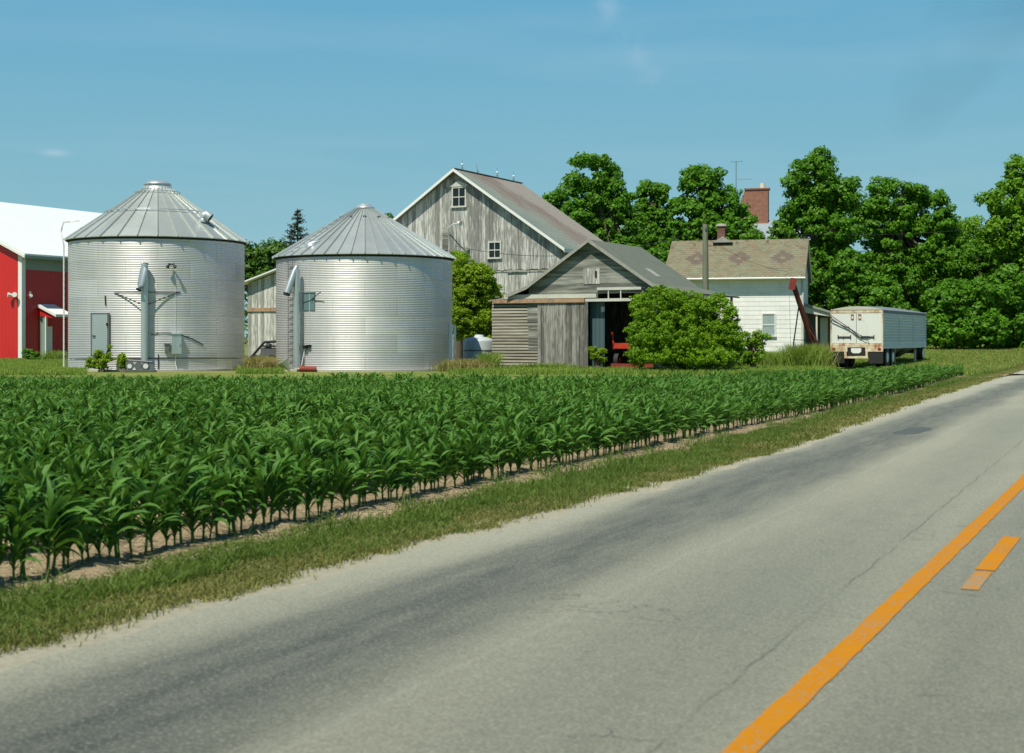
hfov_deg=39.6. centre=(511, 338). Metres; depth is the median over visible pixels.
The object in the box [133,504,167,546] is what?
corn plant
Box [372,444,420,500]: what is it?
corn plant
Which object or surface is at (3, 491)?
corn plant
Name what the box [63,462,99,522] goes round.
corn plant
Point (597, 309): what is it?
inner door
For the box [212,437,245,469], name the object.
corn plant
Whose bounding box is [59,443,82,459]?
corn plant
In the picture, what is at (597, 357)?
shrub
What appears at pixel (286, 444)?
corn plant
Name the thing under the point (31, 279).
machine shed
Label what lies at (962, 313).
broadleaf tree
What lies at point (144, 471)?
corn plant
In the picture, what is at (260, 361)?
weed clump
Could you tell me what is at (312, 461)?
corn plant
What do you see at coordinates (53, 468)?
corn plant
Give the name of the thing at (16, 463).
corn plant
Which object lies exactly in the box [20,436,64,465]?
corn plant
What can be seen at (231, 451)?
corn plant
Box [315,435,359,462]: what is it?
corn plant
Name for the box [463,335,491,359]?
storage tank
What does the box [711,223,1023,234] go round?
power line
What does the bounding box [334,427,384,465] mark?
corn plant
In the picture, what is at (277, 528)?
crop residue
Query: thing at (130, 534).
corn plant
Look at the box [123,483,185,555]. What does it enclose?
corn plant
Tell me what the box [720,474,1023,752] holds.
line
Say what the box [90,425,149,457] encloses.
corn plant
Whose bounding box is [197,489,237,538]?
corn plant
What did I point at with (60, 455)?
corn plant
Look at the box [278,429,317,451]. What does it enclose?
corn plant
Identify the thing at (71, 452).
corn plant
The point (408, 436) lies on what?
corn plant
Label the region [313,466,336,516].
corn plant
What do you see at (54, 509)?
corn plant
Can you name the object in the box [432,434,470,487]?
corn plant
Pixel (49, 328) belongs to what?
door
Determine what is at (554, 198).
broadleaf tree
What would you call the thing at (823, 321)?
porch door
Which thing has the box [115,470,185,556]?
corn plant
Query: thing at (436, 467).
corn plant
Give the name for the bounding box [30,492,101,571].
corn plant
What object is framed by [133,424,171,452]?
corn plant
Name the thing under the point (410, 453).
corn plant
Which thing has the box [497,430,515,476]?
corn plant
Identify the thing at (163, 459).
corn plant
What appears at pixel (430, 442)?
corn plant
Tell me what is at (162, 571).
roadside grass
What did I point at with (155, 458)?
corn plant
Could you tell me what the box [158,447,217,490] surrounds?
corn plant
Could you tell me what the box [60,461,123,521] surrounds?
corn plant
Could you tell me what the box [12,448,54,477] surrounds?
corn plant
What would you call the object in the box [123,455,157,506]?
corn plant
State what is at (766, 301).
farmhouse
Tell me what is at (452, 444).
corn plant
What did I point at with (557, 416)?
corn field
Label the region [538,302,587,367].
sliding door
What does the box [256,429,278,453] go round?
corn plant
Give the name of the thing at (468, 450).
corn plant
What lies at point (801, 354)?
weed clump
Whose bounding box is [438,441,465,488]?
corn plant
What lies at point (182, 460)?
corn plant
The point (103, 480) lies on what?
corn plant
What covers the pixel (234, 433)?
corn plant
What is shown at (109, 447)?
corn plant
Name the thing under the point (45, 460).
corn plant
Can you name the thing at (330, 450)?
corn plant
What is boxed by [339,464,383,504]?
corn plant
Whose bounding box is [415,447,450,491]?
corn plant
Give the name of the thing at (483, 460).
corn plant
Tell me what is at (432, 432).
corn plant
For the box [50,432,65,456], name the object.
corn plant
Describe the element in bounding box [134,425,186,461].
corn plant
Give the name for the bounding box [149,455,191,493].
corn plant
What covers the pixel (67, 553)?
corn plant
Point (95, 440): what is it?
corn plant
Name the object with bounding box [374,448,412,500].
corn plant
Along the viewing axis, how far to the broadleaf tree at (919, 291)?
119.94 m
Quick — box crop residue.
[0,387,923,600]
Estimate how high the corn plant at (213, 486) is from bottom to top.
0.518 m
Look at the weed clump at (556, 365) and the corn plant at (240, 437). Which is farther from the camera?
the weed clump at (556, 365)
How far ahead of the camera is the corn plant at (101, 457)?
11.27 m
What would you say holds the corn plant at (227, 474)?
on the field soil
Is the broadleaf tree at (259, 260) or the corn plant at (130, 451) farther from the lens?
the broadleaf tree at (259, 260)
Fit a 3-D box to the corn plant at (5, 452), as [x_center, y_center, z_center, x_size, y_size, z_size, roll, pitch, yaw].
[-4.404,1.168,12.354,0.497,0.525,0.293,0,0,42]
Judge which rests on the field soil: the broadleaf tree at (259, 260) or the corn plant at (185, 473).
the corn plant at (185, 473)
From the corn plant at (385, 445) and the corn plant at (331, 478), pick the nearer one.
the corn plant at (331, 478)
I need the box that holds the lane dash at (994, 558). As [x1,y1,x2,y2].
[976,536,1020,570]
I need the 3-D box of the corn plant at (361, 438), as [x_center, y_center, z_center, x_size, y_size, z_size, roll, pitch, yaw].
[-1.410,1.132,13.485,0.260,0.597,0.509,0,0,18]
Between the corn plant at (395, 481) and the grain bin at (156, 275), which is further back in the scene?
the grain bin at (156, 275)
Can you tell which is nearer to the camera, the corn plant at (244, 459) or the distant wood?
the corn plant at (244, 459)
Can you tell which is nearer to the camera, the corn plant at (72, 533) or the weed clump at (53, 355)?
the corn plant at (72, 533)
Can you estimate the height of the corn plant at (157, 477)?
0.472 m
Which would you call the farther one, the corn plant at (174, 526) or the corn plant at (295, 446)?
the corn plant at (295, 446)
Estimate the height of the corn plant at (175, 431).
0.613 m
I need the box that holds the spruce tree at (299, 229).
[274,208,308,267]
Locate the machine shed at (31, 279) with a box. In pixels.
[0,202,102,358]
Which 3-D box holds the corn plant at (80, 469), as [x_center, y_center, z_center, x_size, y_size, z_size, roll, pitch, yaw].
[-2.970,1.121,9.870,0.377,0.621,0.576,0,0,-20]
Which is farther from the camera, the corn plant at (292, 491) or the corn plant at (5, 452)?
the corn plant at (5, 452)
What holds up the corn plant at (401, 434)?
on the field soil
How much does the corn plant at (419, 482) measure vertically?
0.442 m
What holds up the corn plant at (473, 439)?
on the field soil
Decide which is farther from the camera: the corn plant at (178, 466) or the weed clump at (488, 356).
the weed clump at (488, 356)
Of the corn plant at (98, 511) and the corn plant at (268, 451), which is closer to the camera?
the corn plant at (98, 511)
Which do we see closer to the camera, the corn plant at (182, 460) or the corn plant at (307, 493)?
the corn plant at (307, 493)
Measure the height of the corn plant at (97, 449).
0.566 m
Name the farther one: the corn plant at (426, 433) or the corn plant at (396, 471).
the corn plant at (426, 433)
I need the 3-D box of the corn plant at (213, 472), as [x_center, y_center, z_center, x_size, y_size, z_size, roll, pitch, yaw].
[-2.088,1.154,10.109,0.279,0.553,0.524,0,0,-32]
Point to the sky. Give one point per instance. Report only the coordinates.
(256, 112)
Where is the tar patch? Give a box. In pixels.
[891,427,931,433]
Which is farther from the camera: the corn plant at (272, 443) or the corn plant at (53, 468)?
the corn plant at (272, 443)
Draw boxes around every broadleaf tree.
[244,237,287,301]
[542,188,573,210]
[556,150,653,248]
[631,179,674,250]
[636,246,669,287]
[666,163,765,246]
[766,145,867,311]
[824,247,919,311]
[848,175,981,312]
[852,248,933,345]
[918,275,1013,349]
[930,214,991,283]
[942,242,1010,314]
[972,153,1023,276]
[983,263,1023,347]
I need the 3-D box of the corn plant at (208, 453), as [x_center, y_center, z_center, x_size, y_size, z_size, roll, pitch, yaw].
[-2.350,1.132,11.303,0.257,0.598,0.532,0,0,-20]
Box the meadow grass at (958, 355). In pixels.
[883,346,1023,374]
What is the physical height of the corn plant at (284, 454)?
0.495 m
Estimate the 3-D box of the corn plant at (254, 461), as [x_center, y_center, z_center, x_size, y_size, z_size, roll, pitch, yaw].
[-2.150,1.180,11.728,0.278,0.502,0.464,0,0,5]
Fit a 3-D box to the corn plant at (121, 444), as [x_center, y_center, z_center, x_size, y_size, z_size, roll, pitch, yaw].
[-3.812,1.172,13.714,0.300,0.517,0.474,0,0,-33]
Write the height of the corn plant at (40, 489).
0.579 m
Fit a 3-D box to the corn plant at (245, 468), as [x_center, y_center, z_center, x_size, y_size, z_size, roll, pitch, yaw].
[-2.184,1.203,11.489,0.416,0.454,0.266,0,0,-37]
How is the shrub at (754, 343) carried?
on the ground at (216, 374)
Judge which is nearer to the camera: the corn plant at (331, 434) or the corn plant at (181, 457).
the corn plant at (181, 457)
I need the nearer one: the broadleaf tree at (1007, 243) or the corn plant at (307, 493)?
the corn plant at (307, 493)
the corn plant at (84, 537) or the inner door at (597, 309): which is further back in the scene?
the inner door at (597, 309)
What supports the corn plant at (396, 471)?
on the field soil
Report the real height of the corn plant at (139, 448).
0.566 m
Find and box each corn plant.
[0,426,16,451]
[0,448,31,532]
[0,450,14,475]
[0,452,13,474]
[0,456,74,550]
[0,469,15,517]
[0,472,14,517]
[0,473,46,554]
[0,480,40,576]
[0,490,55,580]
[0,508,9,527]
[0,511,46,582]
[0,520,13,564]
[1,433,35,467]
[1,467,65,550]
[2,428,38,460]
[2,442,17,458]
[6,477,101,573]
[9,461,76,545]
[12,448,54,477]
[13,427,50,455]
[13,459,35,474]
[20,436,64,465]
[26,429,50,456]
[29,441,54,462]
[30,455,65,480]
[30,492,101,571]
[31,480,101,575]
[32,429,60,456]
[33,450,66,479]
[37,449,77,491]
[38,521,87,568]
[46,455,99,497]
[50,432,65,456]
[50,443,87,463]
[51,487,124,560]
[53,513,108,563]
[55,458,105,503]
[56,426,76,450]
[58,443,91,456]
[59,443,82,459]
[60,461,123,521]
[62,443,115,483]
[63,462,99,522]
[68,440,90,454]
[69,428,93,446]
[77,425,121,458]
[79,427,135,453]
[81,509,125,558]
[82,477,150,558]
[83,425,99,444]
[84,438,132,463]
[85,496,139,559]
[87,479,130,526]
[88,449,135,518]
[88,462,118,508]
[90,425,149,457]
[90,440,112,462]
[90,446,123,475]
[91,452,130,497]
[95,478,131,557]
[97,471,131,497]
[99,440,138,469]
[99,446,132,471]
[104,481,161,558]
[111,435,124,452]
[115,437,154,462]
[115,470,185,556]
[116,448,136,476]
[116,466,159,530]
[122,446,168,483]
[123,452,170,526]
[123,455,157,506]
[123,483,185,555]
[129,447,151,486]
[130,434,159,456]
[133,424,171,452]
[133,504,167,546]
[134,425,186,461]
[134,433,175,453]
[134,438,177,456]
[134,451,166,484]
[142,420,192,441]
[142,443,172,476]
[147,458,219,543]
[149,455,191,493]
[150,469,177,520]
[154,497,189,548]
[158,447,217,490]
[158,486,196,544]
[161,457,209,488]
[165,469,224,541]
[169,483,217,543]
[170,452,186,471]
[172,429,203,457]
[172,470,235,540]
[173,434,212,457]
[176,440,195,456]
[176,452,199,481]
[179,437,224,469]
[197,427,232,448]
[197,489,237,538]
[198,461,236,536]
[202,444,226,498]
[205,474,258,534]
[206,425,250,445]
[211,431,260,465]
[211,454,255,533]
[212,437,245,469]
[214,430,231,450]
[217,438,257,468]
[217,461,254,535]
[218,437,275,508]
[219,442,246,506]
[226,433,244,465]
[226,460,251,507]
[228,431,266,456]
[236,455,259,476]
[236,469,267,533]
[236,477,271,531]
[237,436,273,462]
[237,450,308,524]
[238,454,269,475]
[242,455,277,528]
[249,437,287,463]
[249,449,304,520]
[251,428,281,453]
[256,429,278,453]
[258,444,277,461]
[260,438,291,456]
[267,481,312,520]
[272,430,305,453]
[275,433,315,474]
[275,447,293,485]
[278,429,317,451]
[281,433,335,467]
[283,434,327,478]
[284,451,318,520]
[284,456,331,518]
[284,471,295,519]
[288,451,318,494]
[288,463,330,520]
[302,437,341,470]
[306,430,319,446]
[308,457,336,517]
[310,457,342,496]
[312,429,342,444]
[312,440,330,463]
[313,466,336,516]
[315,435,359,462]
[320,424,339,454]
[322,442,356,474]
[325,430,349,443]
[325,440,359,486]
[325,449,351,513]
[325,463,369,512]
[326,455,369,510]
[330,455,375,508]
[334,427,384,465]
[336,428,371,461]
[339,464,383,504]
[341,440,373,506]
[345,428,380,456]
[348,457,387,503]
[357,449,410,501]
[367,447,416,501]
[370,432,407,458]
[370,440,392,452]
[371,434,396,463]
[371,459,391,501]
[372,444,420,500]
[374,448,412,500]
[381,429,417,458]
[386,437,440,496]
[389,423,410,455]
[394,431,412,458]
[397,455,423,499]
[402,458,425,495]
[410,422,445,446]
[410,430,434,444]
[411,424,438,444]
[414,431,441,490]
[414,450,440,491]
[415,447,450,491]
[427,446,442,491]
[431,445,459,489]
[431,446,452,489]
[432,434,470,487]
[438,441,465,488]
[448,431,486,487]
[449,437,467,487]
[449,446,474,480]
[453,429,497,481]
[458,443,484,485]
[462,431,488,482]
[469,430,498,478]
[474,447,498,476]
[477,434,496,478]
[485,431,514,479]
[485,435,509,476]
[493,430,518,478]
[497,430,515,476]
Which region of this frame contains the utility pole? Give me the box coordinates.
[702,224,708,297]
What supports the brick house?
on the ground at (216, 374)
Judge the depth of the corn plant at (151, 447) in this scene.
12.98 m
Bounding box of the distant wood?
[244,289,247,344]
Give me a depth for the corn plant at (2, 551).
8.15 m
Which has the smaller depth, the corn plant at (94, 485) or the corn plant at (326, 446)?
the corn plant at (94, 485)
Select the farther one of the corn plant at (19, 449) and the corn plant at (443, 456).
the corn plant at (443, 456)
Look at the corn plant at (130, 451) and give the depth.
12.57 m
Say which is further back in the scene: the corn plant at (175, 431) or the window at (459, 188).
the window at (459, 188)
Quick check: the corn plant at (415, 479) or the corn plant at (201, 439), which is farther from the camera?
the corn plant at (201, 439)
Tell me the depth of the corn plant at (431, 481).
13.04 m
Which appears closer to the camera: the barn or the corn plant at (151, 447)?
the corn plant at (151, 447)
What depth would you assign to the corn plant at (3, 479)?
9.24 m
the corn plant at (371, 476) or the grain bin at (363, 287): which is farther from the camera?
the grain bin at (363, 287)
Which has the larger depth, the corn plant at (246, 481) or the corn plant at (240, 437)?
the corn plant at (240, 437)
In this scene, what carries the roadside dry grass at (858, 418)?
on the ground at (216, 374)
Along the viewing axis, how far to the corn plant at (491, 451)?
14.26 m
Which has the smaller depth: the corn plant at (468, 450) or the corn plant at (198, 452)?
the corn plant at (198, 452)
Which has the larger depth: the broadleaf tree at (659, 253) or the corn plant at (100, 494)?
the broadleaf tree at (659, 253)
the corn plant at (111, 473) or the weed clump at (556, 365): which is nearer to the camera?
the corn plant at (111, 473)
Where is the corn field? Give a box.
[0,363,964,546]
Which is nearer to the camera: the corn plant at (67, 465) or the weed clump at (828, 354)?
the corn plant at (67, 465)
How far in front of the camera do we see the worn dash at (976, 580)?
8.43 m
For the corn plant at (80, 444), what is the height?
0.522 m
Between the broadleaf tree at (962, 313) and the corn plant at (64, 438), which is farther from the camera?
the broadleaf tree at (962, 313)
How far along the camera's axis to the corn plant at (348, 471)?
11.67 m
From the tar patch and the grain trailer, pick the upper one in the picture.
the grain trailer
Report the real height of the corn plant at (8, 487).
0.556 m
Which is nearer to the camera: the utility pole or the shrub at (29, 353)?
the utility pole
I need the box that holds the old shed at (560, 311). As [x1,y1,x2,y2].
[488,239,739,367]
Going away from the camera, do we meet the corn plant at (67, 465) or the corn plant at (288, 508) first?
the corn plant at (67, 465)
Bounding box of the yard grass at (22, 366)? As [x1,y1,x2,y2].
[0,350,937,374]
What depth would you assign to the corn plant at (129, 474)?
10.29 m
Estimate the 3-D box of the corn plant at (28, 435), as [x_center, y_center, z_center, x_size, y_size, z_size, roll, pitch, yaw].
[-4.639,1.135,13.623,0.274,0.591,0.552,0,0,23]
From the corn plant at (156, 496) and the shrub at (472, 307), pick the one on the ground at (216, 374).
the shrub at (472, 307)
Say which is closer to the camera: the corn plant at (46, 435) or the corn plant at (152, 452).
the corn plant at (152, 452)
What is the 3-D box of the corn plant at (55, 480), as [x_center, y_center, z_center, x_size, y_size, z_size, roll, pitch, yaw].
[-3.161,1.124,9.513,0.511,0.613,0.312,0,0,-22]
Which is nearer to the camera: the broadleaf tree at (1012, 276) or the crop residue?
the crop residue
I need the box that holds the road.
[0,371,1023,752]
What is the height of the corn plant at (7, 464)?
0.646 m
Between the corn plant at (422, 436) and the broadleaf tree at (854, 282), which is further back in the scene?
the broadleaf tree at (854, 282)
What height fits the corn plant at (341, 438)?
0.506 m
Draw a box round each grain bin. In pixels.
[60,180,248,371]
[272,204,455,371]
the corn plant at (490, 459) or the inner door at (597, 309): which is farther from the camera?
the inner door at (597, 309)
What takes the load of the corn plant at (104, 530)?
on the field soil
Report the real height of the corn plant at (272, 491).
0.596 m
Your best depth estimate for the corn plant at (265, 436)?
14.54 m
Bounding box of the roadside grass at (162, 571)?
[0,367,1015,620]
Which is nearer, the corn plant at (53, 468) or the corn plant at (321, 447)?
the corn plant at (53, 468)
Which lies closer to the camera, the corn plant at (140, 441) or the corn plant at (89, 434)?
the corn plant at (140, 441)
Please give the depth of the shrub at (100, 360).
61.51 m
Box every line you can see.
[457,230,700,255]
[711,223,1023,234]
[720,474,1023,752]
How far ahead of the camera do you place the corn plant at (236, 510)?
10.23 m
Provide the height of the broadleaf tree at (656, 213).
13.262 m
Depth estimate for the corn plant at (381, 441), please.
13.65 m
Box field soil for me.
[0,374,1023,598]
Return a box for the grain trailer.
[830,306,925,367]
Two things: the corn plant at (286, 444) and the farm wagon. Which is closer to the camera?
the corn plant at (286, 444)
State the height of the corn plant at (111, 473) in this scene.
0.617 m
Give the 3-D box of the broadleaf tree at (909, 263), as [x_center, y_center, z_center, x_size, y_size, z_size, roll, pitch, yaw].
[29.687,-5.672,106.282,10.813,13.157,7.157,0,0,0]
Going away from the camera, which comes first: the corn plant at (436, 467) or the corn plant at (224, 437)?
the corn plant at (436, 467)
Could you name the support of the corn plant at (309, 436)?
on the field soil
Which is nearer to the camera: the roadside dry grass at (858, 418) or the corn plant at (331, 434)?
the corn plant at (331, 434)
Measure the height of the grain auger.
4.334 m
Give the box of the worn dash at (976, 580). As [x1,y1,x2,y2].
[960,571,991,589]
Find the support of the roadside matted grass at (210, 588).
on the ground at (216, 374)
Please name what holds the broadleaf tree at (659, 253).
on the ground at (216, 374)
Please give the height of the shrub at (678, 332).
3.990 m
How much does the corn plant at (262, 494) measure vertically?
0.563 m
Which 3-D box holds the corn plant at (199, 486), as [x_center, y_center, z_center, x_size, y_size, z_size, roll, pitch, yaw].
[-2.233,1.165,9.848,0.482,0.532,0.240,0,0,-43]
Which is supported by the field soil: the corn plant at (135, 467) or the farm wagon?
the corn plant at (135, 467)
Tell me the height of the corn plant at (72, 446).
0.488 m
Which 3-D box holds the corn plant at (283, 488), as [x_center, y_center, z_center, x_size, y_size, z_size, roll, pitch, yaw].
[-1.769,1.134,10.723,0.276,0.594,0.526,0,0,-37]
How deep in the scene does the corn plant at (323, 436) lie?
14.22 m
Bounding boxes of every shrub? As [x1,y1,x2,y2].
[21,348,41,359]
[84,344,114,371]
[116,352,127,371]
[451,250,470,360]
[452,250,505,340]
[587,346,607,366]
[623,284,745,369]
[737,329,772,367]
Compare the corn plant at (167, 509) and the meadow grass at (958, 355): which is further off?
the meadow grass at (958, 355)
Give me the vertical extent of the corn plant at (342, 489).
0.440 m
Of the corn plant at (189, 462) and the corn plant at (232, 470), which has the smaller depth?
the corn plant at (232, 470)
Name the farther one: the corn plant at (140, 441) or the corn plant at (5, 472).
the corn plant at (140, 441)
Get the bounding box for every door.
[47,326,51,351]
[91,313,109,356]
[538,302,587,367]
[590,301,604,367]
[820,318,827,348]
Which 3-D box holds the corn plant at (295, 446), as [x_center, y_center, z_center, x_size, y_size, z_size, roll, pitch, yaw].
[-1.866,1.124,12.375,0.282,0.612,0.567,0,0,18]
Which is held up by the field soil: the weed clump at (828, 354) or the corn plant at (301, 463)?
the corn plant at (301, 463)
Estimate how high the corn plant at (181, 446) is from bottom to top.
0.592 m
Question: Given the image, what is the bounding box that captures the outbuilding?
[244,268,275,356]
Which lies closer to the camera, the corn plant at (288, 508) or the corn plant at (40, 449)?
the corn plant at (288, 508)
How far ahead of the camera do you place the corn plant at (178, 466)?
10.96 m
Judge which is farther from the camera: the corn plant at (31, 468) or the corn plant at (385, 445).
the corn plant at (385, 445)
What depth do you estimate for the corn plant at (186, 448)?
13.41 m
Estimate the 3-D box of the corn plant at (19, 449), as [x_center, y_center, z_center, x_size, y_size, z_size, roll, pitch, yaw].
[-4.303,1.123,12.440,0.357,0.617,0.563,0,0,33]
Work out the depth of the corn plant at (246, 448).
11.68 m
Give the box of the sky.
[0,0,1023,339]
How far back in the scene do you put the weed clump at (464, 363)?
62.37 m
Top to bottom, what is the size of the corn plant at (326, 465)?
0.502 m
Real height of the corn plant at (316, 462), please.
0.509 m
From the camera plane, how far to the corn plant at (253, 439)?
13.07 m
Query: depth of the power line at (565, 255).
78.85 m
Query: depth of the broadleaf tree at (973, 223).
111.31 m
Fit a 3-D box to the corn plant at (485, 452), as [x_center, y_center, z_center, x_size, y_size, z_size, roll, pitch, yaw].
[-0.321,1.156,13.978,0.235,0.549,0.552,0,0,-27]
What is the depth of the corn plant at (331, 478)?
11.36 m
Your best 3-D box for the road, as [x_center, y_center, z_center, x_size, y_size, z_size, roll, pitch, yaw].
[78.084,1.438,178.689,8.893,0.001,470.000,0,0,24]
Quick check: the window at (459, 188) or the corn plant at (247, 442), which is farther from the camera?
the window at (459, 188)
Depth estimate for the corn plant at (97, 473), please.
11.12 m
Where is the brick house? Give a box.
[733,161,825,256]
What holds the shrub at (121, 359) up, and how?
on the ground at (216, 374)
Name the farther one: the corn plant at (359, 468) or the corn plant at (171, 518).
the corn plant at (359, 468)
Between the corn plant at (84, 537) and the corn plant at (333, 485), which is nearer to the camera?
the corn plant at (84, 537)
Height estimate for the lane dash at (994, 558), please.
0.001 m
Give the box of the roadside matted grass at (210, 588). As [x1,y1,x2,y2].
[0,429,838,655]
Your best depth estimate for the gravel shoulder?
8.53 m
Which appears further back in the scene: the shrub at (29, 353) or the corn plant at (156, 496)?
the shrub at (29, 353)
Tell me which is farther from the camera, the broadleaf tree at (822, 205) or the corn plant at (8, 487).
the broadleaf tree at (822, 205)
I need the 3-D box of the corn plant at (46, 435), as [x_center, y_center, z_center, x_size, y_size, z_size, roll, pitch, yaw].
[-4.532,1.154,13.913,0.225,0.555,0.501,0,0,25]
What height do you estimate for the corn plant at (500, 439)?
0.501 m
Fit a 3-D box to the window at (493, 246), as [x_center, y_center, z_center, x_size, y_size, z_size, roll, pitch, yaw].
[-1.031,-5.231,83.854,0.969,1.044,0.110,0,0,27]
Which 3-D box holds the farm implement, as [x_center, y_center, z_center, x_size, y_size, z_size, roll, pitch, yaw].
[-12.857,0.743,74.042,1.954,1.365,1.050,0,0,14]
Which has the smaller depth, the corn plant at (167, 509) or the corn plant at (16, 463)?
the corn plant at (167, 509)
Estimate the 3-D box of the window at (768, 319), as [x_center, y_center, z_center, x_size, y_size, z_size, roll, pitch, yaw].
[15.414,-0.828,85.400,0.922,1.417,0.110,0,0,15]
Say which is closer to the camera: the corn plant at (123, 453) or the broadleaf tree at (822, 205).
the corn plant at (123, 453)
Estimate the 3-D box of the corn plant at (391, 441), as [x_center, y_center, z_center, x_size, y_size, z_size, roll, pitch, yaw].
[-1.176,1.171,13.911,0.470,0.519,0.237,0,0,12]
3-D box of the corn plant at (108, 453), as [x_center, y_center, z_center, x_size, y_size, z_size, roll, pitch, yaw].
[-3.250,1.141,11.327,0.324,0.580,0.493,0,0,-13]
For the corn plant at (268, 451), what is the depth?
13.14 m
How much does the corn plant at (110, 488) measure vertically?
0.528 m
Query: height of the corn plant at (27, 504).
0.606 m
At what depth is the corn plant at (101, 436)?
13.59 m
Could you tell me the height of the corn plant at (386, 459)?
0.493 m
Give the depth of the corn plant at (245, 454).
12.95 m
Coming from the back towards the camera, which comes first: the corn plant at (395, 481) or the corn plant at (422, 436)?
the corn plant at (422, 436)
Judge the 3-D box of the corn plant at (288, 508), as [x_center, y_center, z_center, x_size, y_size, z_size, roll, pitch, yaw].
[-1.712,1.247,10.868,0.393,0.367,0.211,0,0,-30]
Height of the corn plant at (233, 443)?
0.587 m
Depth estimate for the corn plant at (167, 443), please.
13.05 m
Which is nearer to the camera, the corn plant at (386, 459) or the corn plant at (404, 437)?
the corn plant at (386, 459)
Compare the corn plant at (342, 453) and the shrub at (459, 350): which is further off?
the shrub at (459, 350)
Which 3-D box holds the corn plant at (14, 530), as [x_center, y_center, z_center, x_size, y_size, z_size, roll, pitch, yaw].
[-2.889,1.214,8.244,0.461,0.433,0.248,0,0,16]
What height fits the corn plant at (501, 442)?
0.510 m
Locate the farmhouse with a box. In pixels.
[666,223,829,352]
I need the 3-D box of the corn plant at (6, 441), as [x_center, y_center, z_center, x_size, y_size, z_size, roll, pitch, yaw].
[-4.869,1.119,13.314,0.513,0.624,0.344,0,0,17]
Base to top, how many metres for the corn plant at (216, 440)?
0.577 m
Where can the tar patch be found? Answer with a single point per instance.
(915, 430)
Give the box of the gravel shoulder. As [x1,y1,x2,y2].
[0,370,1022,671]
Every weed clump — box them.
[39,350,67,359]
[226,355,282,371]
[429,358,500,372]
[473,351,506,368]
[499,361,600,368]
[741,351,784,365]
[769,342,843,367]
[810,340,844,365]
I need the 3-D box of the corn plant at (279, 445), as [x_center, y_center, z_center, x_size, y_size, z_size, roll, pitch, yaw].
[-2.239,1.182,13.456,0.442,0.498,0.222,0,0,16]
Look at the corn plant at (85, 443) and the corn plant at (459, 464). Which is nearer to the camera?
the corn plant at (459, 464)
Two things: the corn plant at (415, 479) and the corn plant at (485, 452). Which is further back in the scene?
the corn plant at (485, 452)
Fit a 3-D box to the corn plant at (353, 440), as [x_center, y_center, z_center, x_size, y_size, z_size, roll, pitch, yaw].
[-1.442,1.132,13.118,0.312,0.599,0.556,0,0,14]
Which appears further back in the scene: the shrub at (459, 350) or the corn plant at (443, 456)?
the shrub at (459, 350)
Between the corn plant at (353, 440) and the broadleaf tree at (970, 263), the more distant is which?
the broadleaf tree at (970, 263)
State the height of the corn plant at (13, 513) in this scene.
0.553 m
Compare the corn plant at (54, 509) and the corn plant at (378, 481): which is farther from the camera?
the corn plant at (378, 481)
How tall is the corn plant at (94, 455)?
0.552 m
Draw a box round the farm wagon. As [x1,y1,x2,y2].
[611,332,652,367]
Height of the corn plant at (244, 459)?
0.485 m
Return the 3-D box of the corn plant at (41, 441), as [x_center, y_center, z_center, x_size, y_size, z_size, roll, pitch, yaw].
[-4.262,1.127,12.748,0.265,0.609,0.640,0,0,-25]
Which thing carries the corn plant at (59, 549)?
on the field soil
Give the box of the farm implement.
[250,340,275,360]
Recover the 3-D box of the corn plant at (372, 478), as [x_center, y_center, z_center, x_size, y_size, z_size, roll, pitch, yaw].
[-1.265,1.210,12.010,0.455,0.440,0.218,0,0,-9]
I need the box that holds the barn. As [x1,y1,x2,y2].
[393,163,609,360]
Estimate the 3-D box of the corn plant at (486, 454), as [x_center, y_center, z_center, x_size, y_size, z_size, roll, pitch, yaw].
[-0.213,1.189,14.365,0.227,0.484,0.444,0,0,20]
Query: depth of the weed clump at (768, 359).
69.11 m
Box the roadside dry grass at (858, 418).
[704,360,1023,449]
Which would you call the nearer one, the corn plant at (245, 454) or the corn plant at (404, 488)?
the corn plant at (404, 488)
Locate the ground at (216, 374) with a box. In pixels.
[0,340,983,620]
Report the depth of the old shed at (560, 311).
65.16 m
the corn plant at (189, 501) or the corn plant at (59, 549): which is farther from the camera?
the corn plant at (189, 501)
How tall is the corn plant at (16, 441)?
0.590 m
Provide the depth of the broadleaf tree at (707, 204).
97.00 m
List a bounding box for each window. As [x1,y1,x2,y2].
[450,180,467,207]
[487,241,501,258]
[762,313,775,336]
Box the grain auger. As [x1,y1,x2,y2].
[788,278,821,349]
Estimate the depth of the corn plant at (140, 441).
13.94 m
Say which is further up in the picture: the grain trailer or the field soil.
the grain trailer
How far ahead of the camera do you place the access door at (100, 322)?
62.26 m
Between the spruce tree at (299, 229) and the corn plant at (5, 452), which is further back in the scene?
the spruce tree at (299, 229)
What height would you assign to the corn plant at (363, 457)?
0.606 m
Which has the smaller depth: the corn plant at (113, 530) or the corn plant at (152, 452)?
the corn plant at (113, 530)
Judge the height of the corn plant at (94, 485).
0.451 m
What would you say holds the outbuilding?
on the ground at (216, 374)
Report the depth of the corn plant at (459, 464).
13.55 m
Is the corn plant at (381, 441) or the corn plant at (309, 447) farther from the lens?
the corn plant at (381, 441)
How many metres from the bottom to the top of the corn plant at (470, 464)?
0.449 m

